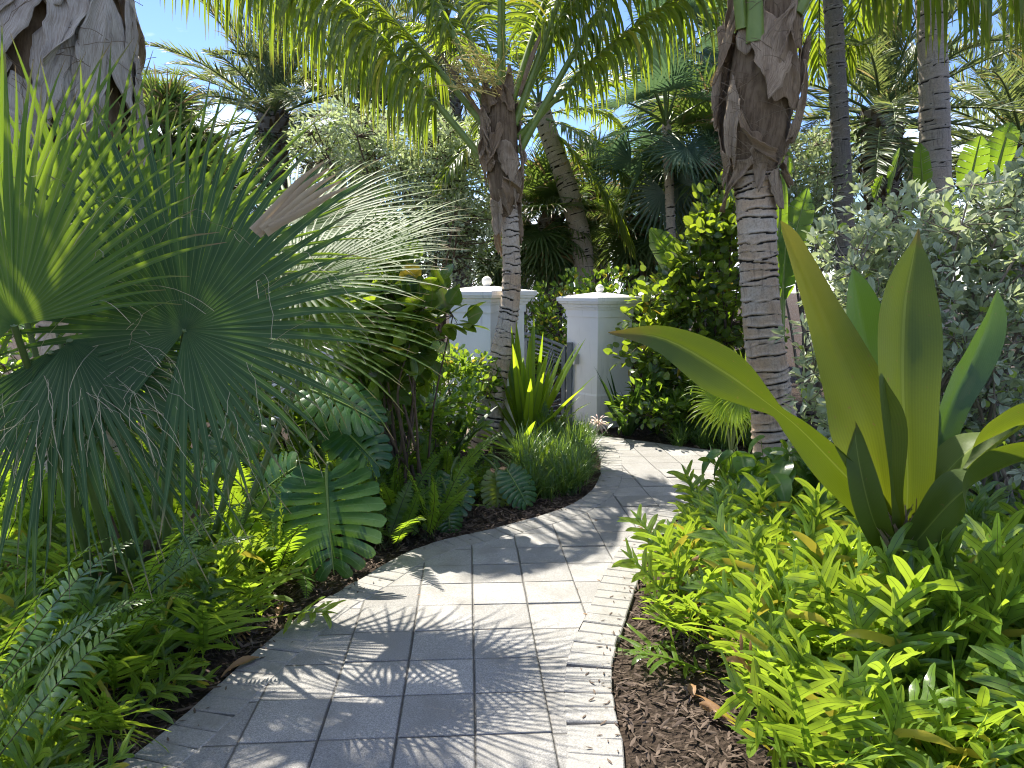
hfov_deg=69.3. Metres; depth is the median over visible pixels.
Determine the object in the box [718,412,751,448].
sword fern
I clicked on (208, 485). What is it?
sword fern
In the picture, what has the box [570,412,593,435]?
lilyturf
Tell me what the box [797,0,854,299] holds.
coconut palm
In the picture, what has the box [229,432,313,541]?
sword fern
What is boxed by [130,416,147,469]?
sword fern
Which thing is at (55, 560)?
wart fern
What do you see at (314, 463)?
sword fern
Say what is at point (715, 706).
dry leaf
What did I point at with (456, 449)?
crinum lily
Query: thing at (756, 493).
wart fern
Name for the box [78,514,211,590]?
wart fern
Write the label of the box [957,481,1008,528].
wart fern
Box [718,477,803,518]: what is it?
wart fern
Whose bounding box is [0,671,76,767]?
wart fern
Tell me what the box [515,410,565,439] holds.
lilyturf
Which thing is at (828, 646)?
wart fern
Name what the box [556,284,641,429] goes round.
gate pillar
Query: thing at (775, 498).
wart fern
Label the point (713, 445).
sword fern
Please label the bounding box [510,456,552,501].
lilyturf
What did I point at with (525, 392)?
crinum lily
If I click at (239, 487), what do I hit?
sword fern
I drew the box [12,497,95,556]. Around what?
wart fern
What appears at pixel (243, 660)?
dry leaf
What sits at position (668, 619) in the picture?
wart fern
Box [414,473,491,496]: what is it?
sword fern
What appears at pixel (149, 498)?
sword fern
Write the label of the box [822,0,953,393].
coconut palm
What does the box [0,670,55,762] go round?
wart fern
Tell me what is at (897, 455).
giant lily
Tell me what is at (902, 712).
wart fern
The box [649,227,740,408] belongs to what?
bird of paradise
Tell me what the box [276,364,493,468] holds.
understorey shrub
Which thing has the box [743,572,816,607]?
wart fern
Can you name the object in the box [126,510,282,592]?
wart fern
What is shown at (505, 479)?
monstera
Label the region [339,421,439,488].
sword fern
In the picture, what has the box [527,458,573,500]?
lilyturf
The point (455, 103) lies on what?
date palm
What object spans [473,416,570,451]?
crinum lily
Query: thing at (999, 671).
wart fern
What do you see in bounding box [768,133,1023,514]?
silver buttonwood
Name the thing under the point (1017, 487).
wart fern
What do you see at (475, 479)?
sword fern
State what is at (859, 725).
wart fern
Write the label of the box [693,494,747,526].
wart fern
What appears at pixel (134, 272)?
fan palm
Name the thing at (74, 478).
sword fern
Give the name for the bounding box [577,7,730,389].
thatch palm
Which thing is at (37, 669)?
wart fern
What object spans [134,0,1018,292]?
sky
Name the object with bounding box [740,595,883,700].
wart fern
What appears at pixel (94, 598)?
wart fern
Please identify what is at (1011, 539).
wart fern
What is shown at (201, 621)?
wart fern
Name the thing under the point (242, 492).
sword fern
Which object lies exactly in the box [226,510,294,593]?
wart fern
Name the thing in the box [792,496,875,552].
wart fern
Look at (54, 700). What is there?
wart fern
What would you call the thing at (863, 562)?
wart fern
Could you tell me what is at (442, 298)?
sea grape
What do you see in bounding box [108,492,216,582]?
sword fern
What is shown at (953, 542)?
wart fern
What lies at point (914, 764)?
wart fern
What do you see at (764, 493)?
wart fern
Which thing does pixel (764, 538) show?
wart fern
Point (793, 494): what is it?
wart fern
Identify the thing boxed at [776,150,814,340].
bird of paradise
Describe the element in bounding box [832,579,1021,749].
wart fern
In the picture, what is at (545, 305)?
clusia hedge
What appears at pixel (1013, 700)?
wart fern
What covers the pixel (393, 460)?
sword fern
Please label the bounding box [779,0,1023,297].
date palm
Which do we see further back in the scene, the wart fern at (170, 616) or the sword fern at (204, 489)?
the sword fern at (204, 489)
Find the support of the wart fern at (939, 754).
on the ground
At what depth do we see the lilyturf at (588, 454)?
6.72 m
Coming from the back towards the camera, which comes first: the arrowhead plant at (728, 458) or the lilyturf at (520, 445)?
the lilyturf at (520, 445)
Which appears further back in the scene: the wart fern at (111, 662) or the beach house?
the beach house
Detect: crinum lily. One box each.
[408,381,496,456]
[466,318,590,434]
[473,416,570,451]
[596,369,677,435]
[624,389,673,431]
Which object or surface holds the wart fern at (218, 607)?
on the ground
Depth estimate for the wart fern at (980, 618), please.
2.79 m
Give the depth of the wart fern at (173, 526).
3.87 m
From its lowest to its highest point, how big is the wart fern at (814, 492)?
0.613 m
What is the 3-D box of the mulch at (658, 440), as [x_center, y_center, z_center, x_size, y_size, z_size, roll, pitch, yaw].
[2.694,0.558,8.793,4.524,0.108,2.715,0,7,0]
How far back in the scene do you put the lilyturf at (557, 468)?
6.23 m
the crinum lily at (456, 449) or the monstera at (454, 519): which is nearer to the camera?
the monstera at (454, 519)
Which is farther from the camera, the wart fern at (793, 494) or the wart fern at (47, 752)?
the wart fern at (793, 494)
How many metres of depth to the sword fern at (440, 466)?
6.39 m
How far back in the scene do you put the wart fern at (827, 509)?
4.91 m
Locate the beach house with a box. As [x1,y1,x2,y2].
[528,289,568,331]
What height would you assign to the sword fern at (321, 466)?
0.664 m
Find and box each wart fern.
[0,504,55,584]
[0,524,116,602]
[0,546,71,613]
[0,565,96,691]
[0,569,47,614]
[0,587,21,631]
[0,588,48,633]
[0,602,116,710]
[0,620,56,688]
[0,657,53,746]
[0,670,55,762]
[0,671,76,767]
[0,690,97,765]
[1,496,113,603]
[1,626,144,759]
[1,686,89,767]
[2,534,31,568]
[10,603,95,643]
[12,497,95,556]
[27,573,117,690]
[35,625,209,767]
[38,721,167,767]
[42,522,101,602]
[42,576,100,614]
[54,573,155,676]
[58,574,165,617]
[58,639,167,717]
[74,560,158,594]
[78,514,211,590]
[82,579,160,682]
[86,563,112,608]
[90,536,145,559]
[90,601,221,705]
[92,568,202,665]
[96,572,271,673]
[104,551,217,607]
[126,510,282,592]
[128,551,244,643]
[136,545,203,605]
[139,516,202,548]
[147,507,239,590]
[166,549,244,624]
[167,529,269,614]
[177,593,258,652]
[187,556,345,644]
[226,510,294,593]
[611,538,710,632]
[616,562,748,661]
[617,504,731,592]
[632,545,804,678]
[633,523,708,626]
[635,514,709,549]
[652,505,738,571]
[658,516,797,560]
[666,459,749,522]
[667,468,781,524]
[671,475,759,546]
[673,550,818,644]
[678,472,789,540]
[679,484,784,555]
[686,503,871,654]
[690,547,828,680]
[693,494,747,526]
[698,443,786,511]
[699,568,882,694]
[700,516,787,578]
[703,510,790,569]
[709,526,789,586]
[713,642,962,767]
[714,524,833,621]
[716,656,1007,767]
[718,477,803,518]
[723,543,1017,741]
[725,612,851,718]
[733,439,787,470]
[736,503,804,547]
[736,530,891,657]
[740,491,802,523]
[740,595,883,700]
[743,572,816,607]
[747,649,1019,767]
[751,478,844,534]
[755,452,815,517]
[762,477,820,518]
[767,507,798,551]
[769,491,781,509]
[779,486,852,537]
[787,515,869,550]
[791,542,987,659]
[792,489,847,528]
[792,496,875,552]
[792,583,984,734]
[796,484,854,525]
[798,480,844,515]
[822,626,980,738]
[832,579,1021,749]
[833,523,876,570]
[838,555,874,587]
[844,548,966,594]
[850,529,1023,687]
[868,522,1023,753]
[873,651,1020,763]
[886,685,1021,767]
[887,514,1023,594]
[904,756,950,767]
[913,658,1023,767]
[921,509,1023,659]
[935,635,1023,767]
[946,734,1023,767]
[949,564,1023,716]
[954,624,1021,656]
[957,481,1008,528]
[961,474,1023,535]
[961,531,1012,572]
[965,486,1011,529]
[965,642,1023,759]
[966,611,1015,628]
[978,521,1023,547]
[989,485,1022,502]
[991,516,1009,541]
[1002,671,1023,743]
[1004,522,1023,548]
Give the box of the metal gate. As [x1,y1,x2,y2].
[524,332,578,424]
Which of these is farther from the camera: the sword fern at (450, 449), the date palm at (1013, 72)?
the date palm at (1013, 72)
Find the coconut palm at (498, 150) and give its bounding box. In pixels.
[160,0,726,447]
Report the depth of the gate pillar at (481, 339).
8.26 m
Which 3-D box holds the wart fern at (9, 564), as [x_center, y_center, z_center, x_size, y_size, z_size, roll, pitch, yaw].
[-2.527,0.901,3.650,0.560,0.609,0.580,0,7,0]
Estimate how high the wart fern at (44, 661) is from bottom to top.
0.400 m
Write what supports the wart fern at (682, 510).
on the ground
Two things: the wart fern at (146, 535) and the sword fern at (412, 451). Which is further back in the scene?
the sword fern at (412, 451)
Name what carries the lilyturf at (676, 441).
on the ground
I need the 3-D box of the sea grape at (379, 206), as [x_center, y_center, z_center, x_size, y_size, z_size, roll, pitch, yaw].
[-1.426,-0.503,6.784,1.190,2.634,0.954,0,7,0]
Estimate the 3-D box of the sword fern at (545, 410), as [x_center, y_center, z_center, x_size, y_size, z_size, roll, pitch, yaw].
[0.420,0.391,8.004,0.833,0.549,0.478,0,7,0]
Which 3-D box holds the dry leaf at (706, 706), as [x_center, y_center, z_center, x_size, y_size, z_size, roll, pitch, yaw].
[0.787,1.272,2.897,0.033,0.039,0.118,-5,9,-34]
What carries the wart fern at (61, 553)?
on the ground
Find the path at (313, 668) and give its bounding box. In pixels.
[176,435,728,767]
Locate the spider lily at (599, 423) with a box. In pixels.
[589,414,607,440]
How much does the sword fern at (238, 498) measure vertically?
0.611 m
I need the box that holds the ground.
[0,293,1021,767]
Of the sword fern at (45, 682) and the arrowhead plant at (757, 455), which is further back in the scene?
the arrowhead plant at (757, 455)
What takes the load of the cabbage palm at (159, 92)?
on the ground
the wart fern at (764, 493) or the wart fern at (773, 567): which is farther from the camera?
the wart fern at (764, 493)
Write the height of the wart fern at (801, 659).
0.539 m
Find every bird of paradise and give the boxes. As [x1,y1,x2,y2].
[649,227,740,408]
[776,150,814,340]
[871,143,932,266]
[955,122,1023,419]
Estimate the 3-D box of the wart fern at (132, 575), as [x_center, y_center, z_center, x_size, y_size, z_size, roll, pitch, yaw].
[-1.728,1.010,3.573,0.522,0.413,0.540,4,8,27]
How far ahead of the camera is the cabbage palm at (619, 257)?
12.86 m
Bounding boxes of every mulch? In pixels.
[132,459,608,753]
[562,414,815,453]
[580,509,676,767]
[612,520,988,767]
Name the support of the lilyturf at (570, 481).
on the ground
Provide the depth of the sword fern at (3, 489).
4.55 m
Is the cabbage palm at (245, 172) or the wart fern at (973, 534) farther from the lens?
the cabbage palm at (245, 172)
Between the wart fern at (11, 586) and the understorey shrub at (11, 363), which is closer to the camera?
the wart fern at (11, 586)
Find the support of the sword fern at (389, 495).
on the ground
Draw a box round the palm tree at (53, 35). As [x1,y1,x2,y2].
[0,0,165,476]
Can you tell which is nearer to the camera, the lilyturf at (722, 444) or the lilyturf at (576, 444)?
the lilyturf at (576, 444)
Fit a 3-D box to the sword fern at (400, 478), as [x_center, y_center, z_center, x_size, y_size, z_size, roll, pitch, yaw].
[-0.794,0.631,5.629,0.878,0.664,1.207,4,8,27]
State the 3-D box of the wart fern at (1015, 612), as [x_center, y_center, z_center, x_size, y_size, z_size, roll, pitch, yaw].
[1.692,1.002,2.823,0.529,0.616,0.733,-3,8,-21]
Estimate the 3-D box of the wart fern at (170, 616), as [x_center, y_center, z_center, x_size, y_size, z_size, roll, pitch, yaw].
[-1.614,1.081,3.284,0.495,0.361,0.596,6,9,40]
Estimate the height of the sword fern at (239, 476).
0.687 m
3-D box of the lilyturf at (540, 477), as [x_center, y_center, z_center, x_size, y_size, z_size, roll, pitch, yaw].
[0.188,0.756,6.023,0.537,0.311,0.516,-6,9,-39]
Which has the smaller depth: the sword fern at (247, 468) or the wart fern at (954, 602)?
the wart fern at (954, 602)
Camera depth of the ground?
3.26 m
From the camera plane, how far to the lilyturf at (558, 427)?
7.70 m
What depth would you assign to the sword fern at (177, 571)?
3.15 m
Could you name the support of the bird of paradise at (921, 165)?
on the ground
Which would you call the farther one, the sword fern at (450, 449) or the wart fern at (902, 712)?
the sword fern at (450, 449)
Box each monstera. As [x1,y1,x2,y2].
[189,372,392,478]
[232,451,386,581]
[407,470,462,533]
[426,454,536,517]
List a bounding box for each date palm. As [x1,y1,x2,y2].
[142,0,399,236]
[199,0,496,346]
[295,0,573,287]
[565,0,859,343]
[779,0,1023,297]
[829,0,1023,367]
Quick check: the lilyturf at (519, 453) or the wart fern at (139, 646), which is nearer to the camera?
the wart fern at (139, 646)
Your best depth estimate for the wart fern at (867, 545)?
3.62 m
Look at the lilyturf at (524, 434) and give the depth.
7.38 m
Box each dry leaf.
[221,655,258,676]
[274,603,283,615]
[687,683,695,696]
[695,694,734,722]
[699,701,725,718]
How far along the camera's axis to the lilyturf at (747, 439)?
7.83 m
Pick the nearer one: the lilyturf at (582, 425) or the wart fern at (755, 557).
the wart fern at (755, 557)
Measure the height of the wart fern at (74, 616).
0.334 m
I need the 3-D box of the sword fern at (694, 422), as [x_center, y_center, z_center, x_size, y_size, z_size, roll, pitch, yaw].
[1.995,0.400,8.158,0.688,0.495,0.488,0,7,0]
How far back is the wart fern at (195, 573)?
3.48 m
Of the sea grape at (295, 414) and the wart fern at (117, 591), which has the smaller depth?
the wart fern at (117, 591)
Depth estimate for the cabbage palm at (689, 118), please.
10.31 m
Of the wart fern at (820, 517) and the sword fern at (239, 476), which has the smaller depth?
the wart fern at (820, 517)
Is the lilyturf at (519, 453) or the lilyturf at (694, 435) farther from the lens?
the lilyturf at (694, 435)
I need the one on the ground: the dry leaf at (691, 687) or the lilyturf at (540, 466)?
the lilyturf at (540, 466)
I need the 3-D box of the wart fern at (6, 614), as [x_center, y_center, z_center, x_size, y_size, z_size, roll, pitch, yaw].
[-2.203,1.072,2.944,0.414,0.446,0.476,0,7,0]
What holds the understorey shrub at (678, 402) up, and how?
on the ground
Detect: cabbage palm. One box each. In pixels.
[141,61,237,198]
[208,145,256,230]
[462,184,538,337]
[483,135,626,386]
[565,127,632,290]
[587,150,691,383]
[623,53,737,331]
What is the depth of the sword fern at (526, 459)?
6.12 m
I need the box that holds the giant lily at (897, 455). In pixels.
[608,221,1023,573]
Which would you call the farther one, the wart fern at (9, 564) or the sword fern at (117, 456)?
the sword fern at (117, 456)
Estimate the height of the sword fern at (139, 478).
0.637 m
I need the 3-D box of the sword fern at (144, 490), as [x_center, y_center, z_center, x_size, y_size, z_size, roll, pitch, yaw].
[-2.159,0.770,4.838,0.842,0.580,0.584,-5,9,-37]
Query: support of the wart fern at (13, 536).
on the ground
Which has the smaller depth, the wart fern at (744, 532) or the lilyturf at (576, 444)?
the wart fern at (744, 532)
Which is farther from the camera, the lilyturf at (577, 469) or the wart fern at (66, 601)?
the lilyturf at (577, 469)
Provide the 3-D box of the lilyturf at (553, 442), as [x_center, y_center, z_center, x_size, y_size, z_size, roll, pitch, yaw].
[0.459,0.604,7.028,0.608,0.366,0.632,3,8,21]
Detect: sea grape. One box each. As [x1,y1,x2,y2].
[137,340,424,453]
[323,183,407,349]
[326,231,489,498]
[603,169,789,429]
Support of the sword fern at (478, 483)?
on the ground
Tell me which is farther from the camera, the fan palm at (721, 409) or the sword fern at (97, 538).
the fan palm at (721, 409)
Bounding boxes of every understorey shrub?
[0,322,220,468]
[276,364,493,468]
[604,361,745,440]
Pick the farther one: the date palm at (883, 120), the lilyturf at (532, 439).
the date palm at (883, 120)
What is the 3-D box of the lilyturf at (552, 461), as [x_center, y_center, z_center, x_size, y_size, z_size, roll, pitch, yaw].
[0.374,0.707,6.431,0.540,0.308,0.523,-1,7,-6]
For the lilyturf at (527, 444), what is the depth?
6.82 m
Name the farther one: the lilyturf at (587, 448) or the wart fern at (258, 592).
the lilyturf at (587, 448)
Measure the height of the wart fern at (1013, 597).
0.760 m
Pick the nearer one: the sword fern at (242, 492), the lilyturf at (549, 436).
the sword fern at (242, 492)
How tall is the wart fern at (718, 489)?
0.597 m
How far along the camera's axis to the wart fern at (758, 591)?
3.02 m
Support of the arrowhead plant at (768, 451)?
on the mulch at (679, 718)
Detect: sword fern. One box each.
[0,452,35,555]
[0,458,14,486]
[0,465,46,557]
[0,479,47,539]
[0,498,259,647]
[0,537,154,691]
[0,598,164,767]
[5,466,103,567]
[10,434,147,491]
[21,502,142,569]
[43,471,143,535]
[54,460,193,549]
[79,447,148,522]
[91,480,138,535]
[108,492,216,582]
[111,442,178,485]
[116,463,193,522]
[120,471,293,570]
[121,469,179,489]
[123,464,177,509]
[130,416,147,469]
[144,458,238,519]
[145,460,205,485]
[158,488,343,590]
[177,462,272,537]
[180,446,242,516]
[190,491,246,607]
[200,473,223,498]
[201,445,308,504]
[202,472,251,532]
[212,473,362,598]
[222,463,272,485]
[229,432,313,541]
[241,420,324,479]
[245,440,344,547]
[252,438,291,480]
[278,438,319,466]
[286,440,356,546]
[299,436,319,493]
[317,431,340,504]
[317,433,395,540]
[334,443,449,551]
[334,445,415,492]
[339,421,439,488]
[362,425,492,498]
[369,442,453,524]
[374,432,443,488]
[379,443,484,541]
[414,430,505,489]
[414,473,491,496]
[431,444,444,474]
[432,441,444,469]
[439,433,502,509]
[442,441,475,465]
[448,453,485,489]
[455,466,506,502]
[468,461,491,488]
[476,445,492,479]
[491,438,555,476]
[492,454,526,482]
[503,441,545,481]
[506,431,562,457]
[514,396,588,430]
[657,410,702,436]
[667,403,715,442]
[700,411,723,448]
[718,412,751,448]
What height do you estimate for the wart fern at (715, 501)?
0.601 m
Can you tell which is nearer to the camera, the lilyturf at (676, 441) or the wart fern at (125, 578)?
the wart fern at (125, 578)
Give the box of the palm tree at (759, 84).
[697,0,1023,456]
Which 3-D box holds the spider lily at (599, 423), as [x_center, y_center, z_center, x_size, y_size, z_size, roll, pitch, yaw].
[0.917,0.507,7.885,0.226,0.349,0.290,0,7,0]
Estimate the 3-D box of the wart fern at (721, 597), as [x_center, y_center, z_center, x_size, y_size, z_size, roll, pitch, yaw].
[1.164,1.104,3.013,0.714,0.583,0.831,0,7,0]
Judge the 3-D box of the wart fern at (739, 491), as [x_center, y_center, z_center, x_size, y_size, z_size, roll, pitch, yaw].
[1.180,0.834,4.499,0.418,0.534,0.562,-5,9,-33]
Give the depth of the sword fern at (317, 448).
5.79 m
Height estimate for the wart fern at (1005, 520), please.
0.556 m
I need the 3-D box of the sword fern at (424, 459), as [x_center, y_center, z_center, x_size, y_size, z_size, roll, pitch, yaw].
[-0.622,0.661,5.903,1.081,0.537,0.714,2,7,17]
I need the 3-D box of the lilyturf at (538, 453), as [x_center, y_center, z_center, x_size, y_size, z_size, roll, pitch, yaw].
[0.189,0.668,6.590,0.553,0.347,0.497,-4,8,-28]
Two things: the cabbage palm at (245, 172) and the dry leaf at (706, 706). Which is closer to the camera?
the dry leaf at (706, 706)
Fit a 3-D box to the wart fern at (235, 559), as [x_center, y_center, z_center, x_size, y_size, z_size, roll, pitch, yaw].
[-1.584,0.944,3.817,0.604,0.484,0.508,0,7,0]
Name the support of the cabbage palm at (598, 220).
on the ground
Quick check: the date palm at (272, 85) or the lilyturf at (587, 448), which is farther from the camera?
the date palm at (272, 85)
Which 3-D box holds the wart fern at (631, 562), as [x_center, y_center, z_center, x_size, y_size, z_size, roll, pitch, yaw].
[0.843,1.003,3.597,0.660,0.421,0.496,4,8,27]
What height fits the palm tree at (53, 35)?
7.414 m
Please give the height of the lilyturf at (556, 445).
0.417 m
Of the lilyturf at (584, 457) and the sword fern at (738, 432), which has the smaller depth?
the lilyturf at (584, 457)
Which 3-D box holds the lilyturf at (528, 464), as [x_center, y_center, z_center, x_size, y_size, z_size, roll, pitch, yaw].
[0.145,0.709,6.195,0.604,0.364,0.628,0,7,0]
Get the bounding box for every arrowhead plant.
[701,449,755,480]
[729,447,790,478]
[737,465,791,513]
[748,435,794,468]
[758,452,815,495]
[789,449,817,480]
[820,484,832,503]
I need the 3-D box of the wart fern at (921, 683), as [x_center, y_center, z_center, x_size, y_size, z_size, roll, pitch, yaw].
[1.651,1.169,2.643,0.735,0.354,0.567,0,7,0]
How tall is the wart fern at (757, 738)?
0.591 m
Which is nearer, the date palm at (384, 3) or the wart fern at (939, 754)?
the wart fern at (939, 754)
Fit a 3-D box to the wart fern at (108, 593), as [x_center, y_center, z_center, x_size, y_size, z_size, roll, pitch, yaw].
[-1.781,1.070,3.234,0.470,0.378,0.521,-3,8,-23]
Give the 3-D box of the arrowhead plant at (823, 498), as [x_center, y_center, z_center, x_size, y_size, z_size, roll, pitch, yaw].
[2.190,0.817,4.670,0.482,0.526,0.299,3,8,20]
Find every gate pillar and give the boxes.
[449,276,536,438]
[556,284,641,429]
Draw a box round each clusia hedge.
[409,343,504,439]
[524,262,702,393]
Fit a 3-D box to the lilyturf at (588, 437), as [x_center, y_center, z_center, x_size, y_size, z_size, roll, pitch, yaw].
[0.672,0.533,7.352,0.749,0.427,0.726,0,7,-3]
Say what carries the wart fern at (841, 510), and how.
on the ground
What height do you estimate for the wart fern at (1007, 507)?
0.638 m
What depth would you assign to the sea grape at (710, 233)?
8.39 m
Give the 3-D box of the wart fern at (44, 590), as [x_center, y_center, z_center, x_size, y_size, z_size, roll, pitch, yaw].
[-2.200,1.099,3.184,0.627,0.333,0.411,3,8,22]
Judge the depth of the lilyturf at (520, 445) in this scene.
7.04 m
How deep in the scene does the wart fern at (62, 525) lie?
3.94 m
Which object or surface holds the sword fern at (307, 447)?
on the ground
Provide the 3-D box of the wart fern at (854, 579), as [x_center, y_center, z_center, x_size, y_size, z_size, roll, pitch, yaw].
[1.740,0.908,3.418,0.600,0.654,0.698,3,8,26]
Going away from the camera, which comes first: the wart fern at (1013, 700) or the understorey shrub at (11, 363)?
the wart fern at (1013, 700)
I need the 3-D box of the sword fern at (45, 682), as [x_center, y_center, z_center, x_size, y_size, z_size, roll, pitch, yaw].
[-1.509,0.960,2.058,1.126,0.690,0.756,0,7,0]
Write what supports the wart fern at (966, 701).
on the ground
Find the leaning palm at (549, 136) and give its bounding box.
[401,0,705,293]
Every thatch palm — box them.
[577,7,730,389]
[593,0,734,327]
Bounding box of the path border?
[123,436,714,767]
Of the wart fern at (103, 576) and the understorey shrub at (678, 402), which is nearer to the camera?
the wart fern at (103, 576)
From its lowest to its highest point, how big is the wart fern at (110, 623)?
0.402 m
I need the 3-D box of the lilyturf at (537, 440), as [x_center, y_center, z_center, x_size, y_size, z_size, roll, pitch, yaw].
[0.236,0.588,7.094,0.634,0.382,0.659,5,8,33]
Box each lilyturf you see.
[484,419,553,461]
[500,448,560,487]
[502,424,560,464]
[502,442,548,471]
[503,424,548,445]
[505,429,545,465]
[507,427,563,450]
[510,441,553,468]
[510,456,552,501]
[514,460,563,495]
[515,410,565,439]
[518,425,586,447]
[519,421,571,445]
[520,455,559,480]
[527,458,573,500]
[528,426,592,466]
[530,452,576,490]
[531,439,574,467]
[531,448,609,496]
[532,441,612,490]
[533,432,583,460]
[533,450,568,468]
[537,428,562,444]
[538,430,578,455]
[539,412,599,444]
[545,439,586,471]
[546,425,602,462]
[547,441,618,485]
[549,418,579,439]
[553,431,595,451]
[556,432,599,451]
[562,421,600,442]
[562,433,607,459]
[563,412,605,436]
[563,414,614,457]
[564,440,617,476]
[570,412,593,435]
[573,444,604,472]
[657,416,700,443]
[664,422,695,446]
[685,420,714,444]
[690,421,720,448]
[706,421,743,442]
[708,426,746,449]
[740,425,752,449]
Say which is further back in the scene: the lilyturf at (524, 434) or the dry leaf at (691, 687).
the lilyturf at (524, 434)
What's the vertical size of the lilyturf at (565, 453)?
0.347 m
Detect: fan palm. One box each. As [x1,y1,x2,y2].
[0,26,476,623]
[681,345,751,452]
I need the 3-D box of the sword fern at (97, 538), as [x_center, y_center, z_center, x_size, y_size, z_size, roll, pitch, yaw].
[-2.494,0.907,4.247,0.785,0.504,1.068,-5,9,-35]
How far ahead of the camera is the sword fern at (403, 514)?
4.82 m
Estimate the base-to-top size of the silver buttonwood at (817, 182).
3.916 m
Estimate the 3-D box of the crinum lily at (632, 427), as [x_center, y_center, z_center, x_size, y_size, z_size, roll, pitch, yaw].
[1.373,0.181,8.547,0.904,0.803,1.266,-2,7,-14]
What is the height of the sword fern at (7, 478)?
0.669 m
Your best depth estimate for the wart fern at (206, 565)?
3.69 m
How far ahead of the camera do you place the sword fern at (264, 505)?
4.41 m
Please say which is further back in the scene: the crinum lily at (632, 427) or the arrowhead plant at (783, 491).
the crinum lily at (632, 427)
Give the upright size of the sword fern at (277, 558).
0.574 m
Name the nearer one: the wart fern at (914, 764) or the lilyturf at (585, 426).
the wart fern at (914, 764)
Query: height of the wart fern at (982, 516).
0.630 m
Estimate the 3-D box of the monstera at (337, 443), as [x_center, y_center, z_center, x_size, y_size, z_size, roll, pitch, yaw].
[-1.469,0.479,4.990,1.331,1.124,0.696,0,7,0]
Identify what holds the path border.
on the ground
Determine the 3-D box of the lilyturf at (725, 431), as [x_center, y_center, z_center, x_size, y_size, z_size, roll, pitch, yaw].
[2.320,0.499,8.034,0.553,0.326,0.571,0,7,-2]
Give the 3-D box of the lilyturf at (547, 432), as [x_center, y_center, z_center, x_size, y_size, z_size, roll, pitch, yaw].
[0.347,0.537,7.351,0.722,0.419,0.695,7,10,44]
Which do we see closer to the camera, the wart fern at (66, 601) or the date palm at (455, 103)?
the wart fern at (66, 601)
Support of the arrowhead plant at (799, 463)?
on the ground
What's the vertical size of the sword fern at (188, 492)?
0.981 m
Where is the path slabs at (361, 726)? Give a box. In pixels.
[227,469,693,767]
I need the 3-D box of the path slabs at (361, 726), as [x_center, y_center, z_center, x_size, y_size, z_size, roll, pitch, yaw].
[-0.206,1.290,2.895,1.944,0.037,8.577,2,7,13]
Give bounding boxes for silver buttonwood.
[279,87,502,341]
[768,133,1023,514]
[777,116,889,414]
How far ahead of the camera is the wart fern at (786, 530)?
4.01 m
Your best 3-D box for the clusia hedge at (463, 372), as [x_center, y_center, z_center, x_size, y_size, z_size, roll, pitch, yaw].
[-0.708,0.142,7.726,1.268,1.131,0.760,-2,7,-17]
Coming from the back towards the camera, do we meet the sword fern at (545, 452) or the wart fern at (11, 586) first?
the sword fern at (545, 452)
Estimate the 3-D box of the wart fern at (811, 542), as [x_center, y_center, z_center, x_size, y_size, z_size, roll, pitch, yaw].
[1.304,0.903,3.506,0.777,0.645,0.926,-3,8,-21]
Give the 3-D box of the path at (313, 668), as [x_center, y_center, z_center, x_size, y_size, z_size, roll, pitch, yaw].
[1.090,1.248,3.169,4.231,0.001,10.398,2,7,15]
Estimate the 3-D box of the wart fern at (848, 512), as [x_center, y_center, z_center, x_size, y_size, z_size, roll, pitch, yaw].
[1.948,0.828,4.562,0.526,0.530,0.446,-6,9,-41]
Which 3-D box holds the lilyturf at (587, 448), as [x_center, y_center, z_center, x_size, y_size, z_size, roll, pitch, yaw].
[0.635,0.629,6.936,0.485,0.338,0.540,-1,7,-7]
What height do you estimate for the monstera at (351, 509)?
0.707 m
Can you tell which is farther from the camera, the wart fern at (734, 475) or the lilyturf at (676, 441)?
the lilyturf at (676, 441)
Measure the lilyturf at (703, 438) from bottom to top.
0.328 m
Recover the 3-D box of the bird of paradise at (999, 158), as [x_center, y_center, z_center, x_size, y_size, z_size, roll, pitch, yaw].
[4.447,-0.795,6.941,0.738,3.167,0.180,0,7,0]
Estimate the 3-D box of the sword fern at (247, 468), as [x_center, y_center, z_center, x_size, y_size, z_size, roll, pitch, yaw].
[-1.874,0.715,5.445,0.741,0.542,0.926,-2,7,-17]
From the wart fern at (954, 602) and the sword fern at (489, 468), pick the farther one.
the sword fern at (489, 468)
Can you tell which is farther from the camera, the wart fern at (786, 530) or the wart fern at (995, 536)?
the wart fern at (786, 530)
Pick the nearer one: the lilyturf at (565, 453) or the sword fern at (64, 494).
the sword fern at (64, 494)
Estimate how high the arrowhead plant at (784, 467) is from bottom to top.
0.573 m
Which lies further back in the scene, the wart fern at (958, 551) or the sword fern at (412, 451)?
the sword fern at (412, 451)
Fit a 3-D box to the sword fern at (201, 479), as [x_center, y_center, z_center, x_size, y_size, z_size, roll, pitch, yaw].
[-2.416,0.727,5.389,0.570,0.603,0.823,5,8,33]
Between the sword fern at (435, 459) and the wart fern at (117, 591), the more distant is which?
the sword fern at (435, 459)
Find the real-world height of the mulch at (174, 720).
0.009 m
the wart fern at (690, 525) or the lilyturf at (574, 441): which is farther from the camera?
the lilyturf at (574, 441)
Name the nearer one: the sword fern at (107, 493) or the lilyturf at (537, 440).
the sword fern at (107, 493)
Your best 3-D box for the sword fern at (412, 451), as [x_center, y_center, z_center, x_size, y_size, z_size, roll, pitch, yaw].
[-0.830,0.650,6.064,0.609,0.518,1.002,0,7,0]

